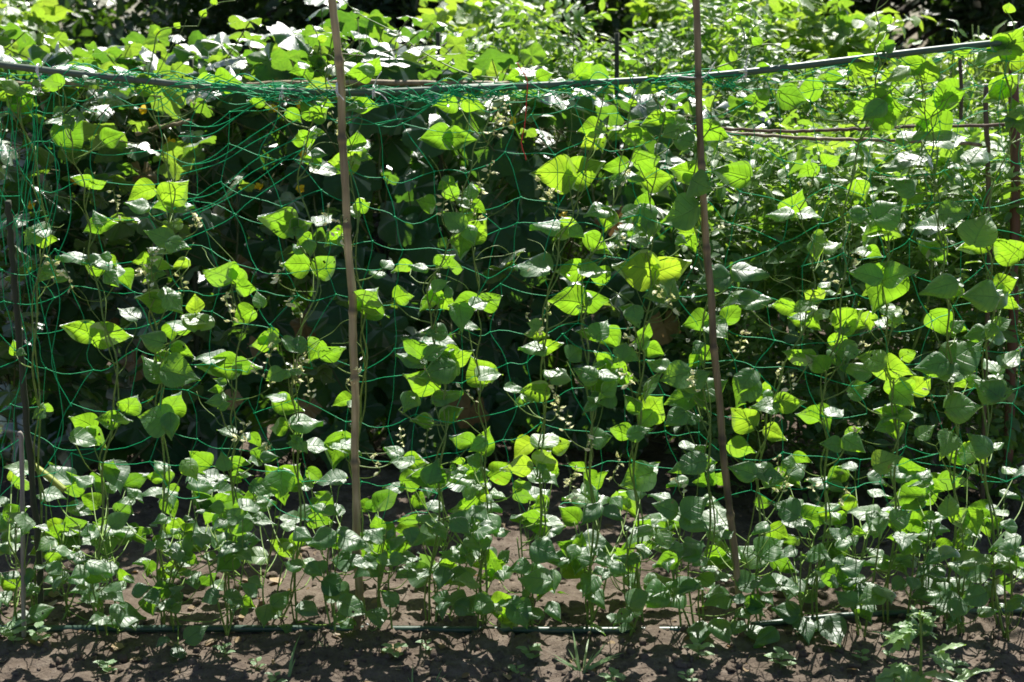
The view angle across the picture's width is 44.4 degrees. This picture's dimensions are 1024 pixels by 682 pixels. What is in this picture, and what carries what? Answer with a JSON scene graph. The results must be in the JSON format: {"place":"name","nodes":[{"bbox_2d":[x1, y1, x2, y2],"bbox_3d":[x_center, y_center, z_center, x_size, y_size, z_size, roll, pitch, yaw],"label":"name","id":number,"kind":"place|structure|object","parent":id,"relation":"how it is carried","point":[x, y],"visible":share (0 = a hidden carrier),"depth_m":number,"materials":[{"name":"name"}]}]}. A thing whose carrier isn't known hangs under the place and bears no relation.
{"place":"outdoors","nodes":[
{"label":"outdoors","id":0,"kind":"place"},
{"bbox_2d":[12,0,927,47],"label":"sky","id":1,"kind":"structure","parent":0,"point":[908,25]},
{"bbox_2d":[0,59,1023,681],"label":"ground","id":2,"kind":"structure","parent":0,"point":[406,613],"depth_m":3.31,"materials":[{"name":"soil"}]},
{"bbox_2d":[0,619,26,642],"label":"weed seedling","id":3,"kind":"object","parent":2,"relation":"on","point":[6,632],"visible":1,"depth_m":3.19,"materials":[{"name":"green plant"}]},
{"bbox_2d":[16,431,25,637],"bbox_3d":[-1.237,0.499,3.170,0.054,0.568,0.014,0,13,0],"label":"wooden stake","id":4,"kind":"object","parent":2,"relation":"on","point":[19,435],"visible":0.92,"depth_m":3.17,"materials":[{"name":"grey wood"}]},
{"bbox_2d":[4,200,43,621],"bbox_3d":[-1.227,0.226,3.157,0.042,1.164,0.021,0,13,0],"label":"wooden stake","id":5,"kind":"object","parent":2,"relation":"on","point":[22,368],"visible":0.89,"depth_m":3.13,"materials":[{"name":"brown wood"}]},
{"bbox_2d":[0,39,67,605],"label":"bean vine","id":6,"kind":"object","parent":2,"relation":"on","point":[13,92],"visible":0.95,"depth_m":3.04,"materials":[{"name":"green plant"}]},
{"bbox_2d":[35,464,66,492],"bbox_3d":[-1.200,0.353,3.249,0.098,0.077,0.017,3,14,13],"label":"pod","id":7,"kind":"object","parent":6,"relation":"attached to","point":[59,485],"visible":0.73,"depth_m":3.24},
{"bbox_2d":[0,0,74,199],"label":"round leaved bush","id":8,"kind":"object","parent":2,"relation":"on","point":[50,15],"visible":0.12,"depth_m":6.20,"materials":[{"name":"green plant"}]},
{"bbox_2d":[0,460,75,625],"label":"bean plant","id":9,"kind":"object","parent":2,"relation":"on","point":[12,517],"visible":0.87,"depth_m":3.23,"materials":[{"name":"green plant"}]},
{"bbox_2d":[26,621,50,640],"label":"weed seedling","id":10,"kind":"object","parent":2,"relation":"on","point":[34,634],"visible":1,"depth_m":3.20,"materials":[{"name":"green plant"}]},
{"bbox_2d":[0,22,116,475],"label":"cucumber plant","id":11,"kind":"object","parent":2,"relation":"on","point":[69,308],"visible":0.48,"depth_m":4.23,"materials":[{"name":"green plant"}]},
{"bbox_2d":[0,461,136,627],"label":"bean plant","id":12,"kind":"object","parent":2,"relation":"on","point":[59,532],"visible":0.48,"depth_m":3.39,"materials":[{"name":"green plant"}]},
{"bbox_2d":[39,74,142,611],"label":"bean vine","id":13,"kind":"object","parent":2,"relation":"on","point":[85,431],"visible":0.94,"depth_m":3.09,"materials":[{"name":"green plant"}]},
{"bbox_2d":[0,31,195,471],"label":"cucumber plant","id":14,"kind":"object","parent":2,"relation":"on","point":[75,353],"visible":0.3,"depth_m":4.33,"materials":[{"name":"green plant"}]},
{"bbox_2d":[64,459,166,635],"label":"bean plant","id":15,"kind":"object","parent":2,"relation":"on","point":[123,613],"visible":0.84,"depth_m":3.20,"materials":[{"name":"green plant"}]},
{"bbox_2d":[1,0,259,219],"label":"dark tree","id":16,"kind":"object","parent":2,"relation":"on","point":[83,24],"visible":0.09,"depth_m":8.00,"materials":[{"name":"green plant"}]},
{"bbox_2d":[54,15,297,471],"bbox_3d":[-1.146,-0.325,4.505,0.811,1.626,1.258,0,13,0],"label":"cucumber plant","id":17,"kind":"object","parent":2,"relation":"on","point":[224,234],"visible":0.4,"depth_m":4.30,"materials":[{"name":"green plant"}]},
{"bbox_2d":[124,0,242,624],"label":"bean vine","id":18,"kind":"object","parent":2,"relation":"on","point":[175,370],"visible":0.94,"depth_m":3.05,"materials":[{"name":"green plant"}]},
{"bbox_2d":[112,476,254,658],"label":"bean plant","id":19,"kind":"object","parent":2,"relation":"on","point":[181,554],"visible":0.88,"depth_m":3.17,"materials":[{"name":"green plant"}]},
{"bbox_2d":[134,0,246,128],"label":"dark tree","id":20,"kind":"object","parent":2,"relation":"on","point":[151,8],"visible":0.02,"depth_m":11.77,"materials":[{"name":"green plant"}]},
{"bbox_2d":[189,59,200,444],"bbox_3d":[-1.101,-0.224,4.366,0.072,1.483,0.024,0,13,0],"label":"frame post","id":21,"kind":"object","parent":2,"relation":"on","point":[194,276],"visible":0.2,"depth_m":4.36,"materials":[{"name":"brown wood"}]},
{"bbox_2d":[135,119,194,135],"bbox_3d":[-1.121,-0.689,4.051,0.194,0.055,0.021,0,13,0],"label":"frame rail","id":22,"kind":"object","parent":21,"relation":"attached to","point":[170,125],"visible":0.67,"depth_m":4.04,"materials":[{"name":"brown wood"}]},
{"bbox_2d":[16,79,509,86],"bbox_3d":[-0.907,-0.828,4.038,1.812,0.028,0.025,0,13,0],"label":"frame rail","id":23,"kind":"object","parent":21,"relation":"attached to","point":[372,82],"visible":0.26,"depth_m":4.03,"materials":[{"name":"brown wood"}]},
{"bbox_2d":[191,468,276,635],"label":"bean plant","id":24,"kind":"object","parent":2,"relation":"on","point":[242,519],"visible":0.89,"depth_m":3.13,"materials":[{"name":"green plant"}]},
{"bbox_2d":[189,232,281,623],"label":"bean vine","id":25,"kind":"object","parent":2,"relation":"on","point":[227,274],"visible":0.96,"depth_m":3.12,"materials":[{"name":"green plant"}]},
{"bbox_2d":[233,463,322,632],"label":"bean plant","id":26,"kind":"object","parent":2,"relation":"on","point":[280,485],"visible":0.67,"depth_m":3.25,"materials":[{"name":"green plant"}]},
{"bbox_2d":[179,19,384,464],"bbox_3d":[-0.815,-0.360,4.628,0.763,1.630,1.266,0,13,0],"label":"cucumber plant","id":27,"kind":"object","parent":2,"relation":"on","point":[263,244],"visible":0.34,"depth_m":4.38,"materials":[{"name":"green plant"}]},
{"bbox_2d":[137,0,476,238],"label":"dark tree","id":28,"kind":"object","parent":2,"relation":"on","point":[270,13],"visible":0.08,"depth_m":8.54,"materials":[{"name":"green plant"}]},
{"bbox_2d":[246,25,381,623],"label":"bean vine","id":29,"kind":"object","parent":2,"relation":"on","point":[285,222],"visible":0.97,"depth_m":3.06,"materials":[{"name":"green plant"}]},
{"bbox_2d":[282,466,373,631],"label":"bean plant","id":30,"kind":"object","parent":2,"relation":"on","point":[335,587],"visible":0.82,"depth_m":3.18,"materials":[{"name":"green plant"}]},
{"bbox_2d":[0,625,689,633],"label":"ground pipe","id":31,"kind":"object","parent":2,"relation":"on","point":[269,628],"visible":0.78,"depth_m":3.25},
{"bbox_2d":[328,0,363,630],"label":"bamboo pole","id":32,"kind":"object","parent":2,"relation":"on","point":[339,61],"visible":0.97,"depth_m":3.02,"materials":[{"name":"wood"}]},
{"bbox_2d":[189,80,498,95],"bbox_3d":[-0.396,-0.597,2.963,0.734,0.037,0.036,0,13,0],"label":"trellis pipe","id":33,"kind":"object","parent":32,"relation":"attached to","point":[368,92],"visible":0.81,"depth_m":2.95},
{"bbox_2d":[0,61,215,91],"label":"trellis pipe","id":34,"kind":"object","parent":33,"relation":"attached to","point":[73,73],"visible":0.98,"depth_m":2.93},
{"bbox_2d":[0,48,1023,523],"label":"garden net","id":35,"kind":"object","parent":33,"relation":"hanging from","point":[264,96],"visible":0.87,"depth_m":3.02,"materials":[{"name":"plastic"}]},
{"bbox_2d":[456,37,1023,92],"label":"trellis pipe","id":36,"kind":"object","parent":33,"relation":"attached to","point":[839,60],"visible":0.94,"depth_m":2.93,"materials":[{"name":"metal"}]},
{"bbox_2d":[317,54,404,618],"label":"bean vine","id":37,"kind":"object","parent":2,"relation":"on","point":[370,306],"visible":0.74,"depth_m":3.07,"materials":[{"name":"green plant"}]},
{"bbox_2d":[266,0,486,473],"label":"cucumber plant","id":38,"kind":"object","parent":2,"relation":"on","point":[399,61],"visible":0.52,"depth_m":4.33,"materials":[{"name":"green plant"}]},
{"bbox_2d":[382,164,390,435],"bbox_3d":[-0.458,-0.285,4.556,0.029,1.520,0.024,0,13,0],"label":"frame post","id":39,"kind":"object","parent":2,"relation":"on","point":[385,244],"visible":0.12,"depth_m":4.54,"materials":[{"name":"brown wood"}]},
{"bbox_2d":[353,489,429,630],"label":"bean plant","id":40,"kind":"object","parent":2,"relation":"on","point":[392,552],"visible":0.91,"depth_m":3.15,"materials":[{"name":"green plant"}]},
{"bbox_2d":[381,642,407,658],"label":"weed seedling","id":41,"kind":"object","parent":2,"relation":"on","point":[391,651],"visible":0.99,"depth_m":3.12,"materials":[{"name":"green plant"}]},
{"bbox_2d":[436,32,442,237],"bbox_3d":[-0.256,-0.312,4.551,0.023,1.572,0.023,0,13,0],"label":"frame post","id":42,"kind":"object","parent":2,"relation":"on","point":[440,162],"visible":0.09,"depth_m":4.46,"materials":[{"name":"brown wood"}]},
{"bbox_2d":[382,457,500,621],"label":"bean plant","id":43,"kind":"object","parent":2,"relation":"on","point":[433,475],"visible":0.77,"depth_m":3.18,"materials":[{"name":"green plant"}]},
{"bbox_2d":[388,22,534,253],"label":"feathery plant","id":44,"kind":"object","parent":2,"relation":"on","point":[470,53],"visible":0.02,"depth_m":5.27,"materials":[{"name":"green plant"}]},
{"bbox_2d":[343,0,593,622],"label":"bean vine","id":45,"kind":"object","parent":2,"relation":"on","point":[442,354],"visible":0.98,"depth_m":3.09,"materials":[{"name":"green plant"}]},
{"bbox_2d":[373,42,567,466],"bbox_3d":[-0.161,-0.312,4.621,0.718,1.537,1.238,0,13,0],"label":"cucumber plant","id":46,"kind":"object","parent":2,"relation":"on","point":[511,317],"visible":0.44,"depth_m":4.42,"materials":[{"name":"green plant"}]},
{"bbox_2d":[430,461,517,628],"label":"bean plant","id":47,"kind":"object","parent":2,"relation":"on","point":[478,542],"visible":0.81,"depth_m":3.17,"materials":[{"name":"green plant"}]},
{"bbox_2d":[429,218,531,619],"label":"bean vine","id":48,"kind":"object","parent":2,"relation":"on","point":[464,306],"visible":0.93,"depth_m":3.11,"materials":[{"name":"green plant"}]},
{"bbox_2d":[416,0,563,182],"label":"round leaved bush","id":49,"kind":"object","parent":2,"relation":"on","point":[463,16],"visible":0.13,"depth_m":6.57,"materials":[{"name":"green plant"}]},
{"bbox_2d":[354,0,656,223],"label":"dark tree","id":50,"kind":"object","parent":2,"relation":"on","point":[383,8],"visible":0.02,"depth_m":8.67,"materials":[{"name":"green plant"}]},
{"bbox_2d":[0,506,1017,681],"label":"leaf litter","id":51,"kind":"object","parent":2,"relation":"on","point":[116,646],"visible":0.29,"depth_m":3.22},
{"bbox_2d":[0,451,1023,681],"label":"soil crumbs","id":52,"kind":"object","parent":2,"relation":"on","point":[678,662],"visible":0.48,"depth_m":3.20,"materials":[{"name":"soil"}]},
{"bbox_2d":[516,643,541,659],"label":"weed seedling","id":53,"kind":"object","parent":2,"relation":"on","point":[526,652],"visible":1,"depth_m":3.15,"materials":[{"name":"green plant"}]},
{"bbox_2d":[495,467,587,629],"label":"bean plant","id":54,"kind":"object","parent":2,"relation":"on","point":[540,581],"visible":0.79,"depth_m":3.15,"materials":[{"name":"green plant"}]},
{"bbox_2d":[466,0,638,262],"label":"feathery plant","id":55,"kind":"object","parent":2,"relation":"on","point":[547,40],"visible":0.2,"depth_m":5.16,"materials":[{"name":"green plant"}]},
{"bbox_2d":[500,64,610,624],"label":"bean vine","id":56,"kind":"object","parent":2,"relation":"on","point":[567,301],"visible":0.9,"depth_m":3.06,"materials":[{"name":"green plant"}]},
{"bbox_2d":[469,58,672,475],"bbox_3d":[0.211,-0.280,4.635,0.794,1.493,1.224,0,13,0],"label":"cucumber plant","id":57,"kind":"object","parent":2,"relation":"on","point":[527,183],"visible":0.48,"depth_m":4.44,"materials":[{"name":"green plant"}]},
{"bbox_2d":[555,633,620,672],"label":"grass tuft","id":58,"kind":"object","parent":2,"relation":"on","point":[589,662],"visible":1,"depth_m":3.09,"materials":[{"name":"green plant"}]},
{"bbox_2d":[528,52,661,625],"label":"bean vine","id":59,"kind":"object","parent":2,"relation":"on","point":[600,380],"visible":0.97,"depth_m":3.08,"materials":[{"name":"green plant"}]},
{"bbox_2d":[556,461,646,635],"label":"bean plant","id":60,"kind":"object","parent":2,"relation":"on","point":[588,586],"visible":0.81,"depth_m":3.27,"materials":[{"name":"green plant"}]},
{"bbox_2d":[598,667,626,681],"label":"weed seedling","id":61,"kind":"object","parent":2,"relation":"on","point":[614,672],"visible":1,"depth_m":3.01,"materials":[{"name":"green plant"}]},
{"bbox_2d":[614,33,620,248],"bbox_3d":[0.400,-0.334,4.648,0.068,1.571,0.023,0,13,0],"label":"frame post","id":62,"kind":"object","parent":2,"relation":"on","point":[616,74],"visible":0.19,"depth_m":4.49,"materials":[{"name":"brown wood"}]},
{"bbox_2d":[561,28,706,306],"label":"feathery plant","id":63,"kind":"object","parent":2,"relation":"on","point":[627,46],"visible":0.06,"depth_m":5.25,"materials":[{"name":"green plant"}]},
{"bbox_2d":[592,460,677,635],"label":"bean plant","id":64,"kind":"object","parent":2,"relation":"on","point":[624,564],"visible":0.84,"depth_m":3.19,"materials":[{"name":"green plant"}]},
{"bbox_2d":[602,75,698,622],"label":"bean vine","id":65,"kind":"object","parent":2,"relation":"on","point":[653,274],"visible":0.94,"depth_m":3.06,"materials":[{"name":"green plant"}]},
{"bbox_2d":[558,75,771,465],"bbox_3d":[0.544,-0.274,4.638,0.768,1.404,1.201,0,13,0],"label":"cucumber plant","id":66,"kind":"object","parent":2,"relation":"on","point":[622,286],"visible":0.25,"depth_m":4.42,"materials":[{"name":"green plant"}]},
{"bbox_2d":[623,0,726,94],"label":"round leaved bush","id":67,"kind":"object","parent":2,"relation":"on","point":[662,10],"visible":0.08,"depth_m":6.93,"materials":[{"name":"green plant"}]},
{"bbox_2d":[682,637,714,658],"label":"weed seedling","id":68,"kind":"object","parent":2,"relation":"on","point":[694,645],"visible":1,"depth_m":3.12,"materials":[{"name":"green plant"}]},
{"bbox_2d":[634,451,766,643],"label":"bean plant","id":69,"kind":"object","parent":2,"relation":"on","point":[686,514],"visible":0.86,"depth_m":3.14,"materials":[{"name":"green plant"}]},
{"bbox_2d":[692,0,746,636],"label":"bamboo pole","id":70,"kind":"object","parent":2,"relation":"on","point":[706,250],"visible":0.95,"depth_m":3.04,"materials":[{"name":"wood"}]},
{"bbox_2d":[629,0,813,247],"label":"feathery plant","id":71,"kind":"object","parent":2,"relation":"on","point":[755,28],"visible":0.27,"depth_m":5.02,"materials":[{"name":"green plant"}]},
{"bbox_2d":[659,0,797,620],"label":"bean vine","id":72,"kind":"object","parent":2,"relation":"on","point":[693,387],"visible":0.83,"depth_m":3.04,"materials":[{"name":"green plant"}]},
{"bbox_2d":[559,0,905,152],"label":"dark tree","id":73,"kind":"object","parent":2,"relation":"on","point":[615,22],"visible":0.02,"depth_m":8.99,"materials":[{"name":"green plant"}]},
{"bbox_2d":[695,461,806,647],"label":"bean plant","id":74,"kind":"object","parent":2,"relation":"on","point":[768,547],"visible":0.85,"depth_m":3.20,"materials":[{"name":"green plant"}]},
{"bbox_2d":[648,95,867,509],"bbox_3d":[0.816,-0.130,4.234,0.736,1.368,0.862,0,13,0],"label":"tomato plant","id":75,"kind":"object","parent":2,"relation":"on","point":[763,171],"visible":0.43,"depth_m":4.06,"materials":[{"name":"green plant"}]},
{"bbox_2d":[685,0,856,275],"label":"round leaved bush","id":76,"kind":"object","parent":2,"relation":"on","point":[796,32],"visible":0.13,"depth_m":5.91,"materials":[{"name":"green plant"}]},
{"bbox_2d":[718,44,837,379],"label":"feathery plant","id":77,"kind":"object","parent":2,"relation":"on","point":[775,78],"visible":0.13,"depth_m":4.75,"materials":[{"name":"green plant"}]},
{"bbox_2d":[764,646,795,668],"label":"weed seedling","id":78,"kind":"object","parent":2,"relation":"on","point":[781,653],"visible":1,"depth_m":3.09,"materials":[{"name":"green plant"}]},
{"bbox_2d":[721,162,847,620],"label":"bean vine","id":79,"kind":"object","parent":2,"relation":"on","point":[748,386],"visible":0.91,"depth_m":3.08,"materials":[{"name":"green plant"}]},
{"bbox_2d":[754,476,866,647],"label":"bean plant","id":80,"kind":"object","parent":2,"relation":"on","point":[803,519],"visible":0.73,"depth_m":3.21,"materials":[{"name":"green plant"}]},
{"bbox_2d":[775,0,911,619],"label":"bean vine","id":81,"kind":"object","parent":2,"relation":"on","point":[881,109],"visible":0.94,"depth_m":3.04,"materials":[{"name":"green plant"}]},
{"bbox_2d":[787,50,926,389],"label":"feathery plant","id":82,"kind":"object","parent":2,"relation":"on","point":[841,103],"visible":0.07,"depth_m":4.75,"materials":[{"name":"green plant"}]},
{"bbox_2d":[780,7,937,343],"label":"round leaved bush","id":83,"kind":"object","parent":2,"relation":"on","point":[857,29],"visible":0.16,"depth_m":5.83,"materials":[{"name":"green plant"}]},
{"bbox_2d":[737,108,994,536],"bbox_3d":[1.095,-0.077,4.135,0.731,1.350,0.905,0,13,0],"label":"tomato plant","id":84,"kind":"object","parent":2,"relation":"on","point":[878,151],"visible":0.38,"depth_m":3.96,"materials":[{"name":"green plant"}]},
{"bbox_2d":[814,458,926,636],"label":"bean plant","id":85,"kind":"object","parent":2,"relation":"on","point":[838,570],"visible":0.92,"depth_m":3.14,"materials":[{"name":"green plant"}]},
{"bbox_2d":[750,607,1023,626],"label":"ground pipe","id":86,"kind":"object","parent":2,"relation":"on","point":[844,615],"visible":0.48,"depth_m":3.30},
{"bbox_2d":[771,0,1023,145],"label":"dark tree","id":87,"kind":"object","parent":2,"relation":"on","point":[973,14],"visible":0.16,"depth_m":9.44,"materials":[{"name":"green plant"}]},
{"bbox_2d":[846,54,993,624],"bbox_3d":[0.957,0.048,3.096,0.300,1.485,0.174,0,13,0],"label":"bean vine","id":88,"kind":"object","parent":2,"relation":"on","point":[887,282],"visible":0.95,"depth_m":3.04,"materials":[{"name":"green plant"}]},
{"bbox_2d":[817,117,1023,504],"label":"tomato plant","id":89,"kind":"object","parent":2,"relation":"on","point":[977,135],"visible":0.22,"depth_m":4.02,"materials":[{"name":"green plant"}]},
{"bbox_2d":[880,470,962,638],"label":"bean plant","id":90,"kind":"object","parent":2,"relation":"on","point":[910,547],"visible":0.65,"depth_m":3.26,"materials":[{"name":"green plant"}]},
{"bbox_2d":[880,62,983,618],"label":"bean vine","id":91,"kind":"object","parent":2,"relation":"on","point":[955,361],"visible":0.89,"depth_m":3.08,"materials":[{"name":"green plant"}]},
{"bbox_2d":[872,605,994,681],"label":"tall weed","id":92,"kind":"object","parent":2,"relation":"on","point":[901,671],"visible":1,"depth_m":2.93,"materials":[{"name":"green plant"}]},
{"bbox_2d":[868,74,1006,420],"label":"feathery plant","id":93,"kind":"object","parent":2,"relation":"on","point":[955,113],"visible":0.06,"depth_m":4.72,"materials":[{"name":"green plant"}]},
{"bbox_2d":[868,40,1023,350],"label":"round leaved bush","id":94,"kind":"object","parent":2,"relation":"on","point":[944,67],"visible":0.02,"depth_m":5.60,"materials":[{"name":"green plant"}]},
{"bbox_2d":[901,0,1023,183],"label":"dark tree","id":95,"kind":"object","parent":2,"relation":"on","point":[945,17],"visible":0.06,"depth_m":9.45,"materials":[{"name":"green plant"}]},
{"bbox_2d":[958,57,967,436],"bbox_3d":[1.709,-0.324,4.752,0.161,1.503,0.020,0,13,0],"label":"frame post","id":96,"kind":"object","parent":2,"relation":"on","point":[960,87],"visible":0.16,"depth_m":4.60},
{"bbox_2d":[908,441,1017,634],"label":"bean plant","id":97,"kind":"object","parent":2,"relation":"on","point":[974,566],"visible":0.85,"depth_m":3.11,"materials":[{"name":"green plant"}]},
{"bbox_2d":[903,127,1023,516],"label":"tomato plant","id":98,"kind":"object","parent":2,"relation":"on","point":[998,414],"visible":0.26,"depth_m":3.97,"materials":[{"name":"green plant"}]},
{"bbox_2d":[928,19,1006,306],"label":"pepper plant","id":99,"kind":"object","parent":2,"relation":"on","point":[971,70],"visible":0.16,"depth_m":5.05,"materials":[{"name":"green plant"}]},
{"bbox_2d":[946,39,1008,394],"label":"pepper plant","id":100,"kind":"object","parent":2,"relation":"on","point":[992,74],"visible":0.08,"depth_m":5.19,"materials":[{"name":"green plant"}]},
{"bbox_2d":[943,3,1023,626],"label":"bean vine","id":101,"kind":"object","parent":2,"relation":"on","point":[978,235],"visible":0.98,"depth_m":3.02,"materials":[{"name":"green plant"}]},
{"bbox_2d":[946,61,1023,422],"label":"feathery plant","id":102,"kind":"object","parent":2,"relation":"on","point":[1021,92],"visible":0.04,"depth_m":4.87,"materials":[{"name":"green plant"}]},
{"bbox_2d":[980,84,991,499],"bbox_3d":[1.461,-0.075,3.887,0.121,1.412,0.020,0,13,0],"label":"frame post","id":103,"kind":"object","parent":2,"relation":"on","point":[988,186],"visible":0.53,"depth_m":3.80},
{"bbox_2d":[952,465,1023,640],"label":"bean plant","id":104,"kind":"object","parent":2,"relation":"on","point":[1007,547],"visible":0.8,"depth_m":3.18,"materials":[{"name":"green plant"}]},
{"bbox_2d":[1003,62,1020,475],"bbox_3d":[1.525,-0.234,3.849,0.140,1.384,0.037,0,13,0],"label":"wooden stake","id":105,"kind":"object","parent":2,"relation":"on","point":[1015,223],"visible":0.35,"depth_m":3.81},
{"bbox_2d":[726,131,981,146],"bbox_3d":[0.971,-0.574,3.564,0.730,0.046,0.016,0,13,0],"label":"frame rail","id":106,"kind":"object","parent":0,"point":[829,138],"visible":0.65,"depth_m":3.56,"materials":[{"name":"brown wood"}]},
{"bbox_2d":[722,123,1004,132],"bbox_3d":[1.079,-0.609,3.575,1.050,0.034,0.015,0,13,0],"label":"frame rail","id":107,"kind":"object","parent":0,"point":[846,129],"visible":0.69,"depth_m":3.57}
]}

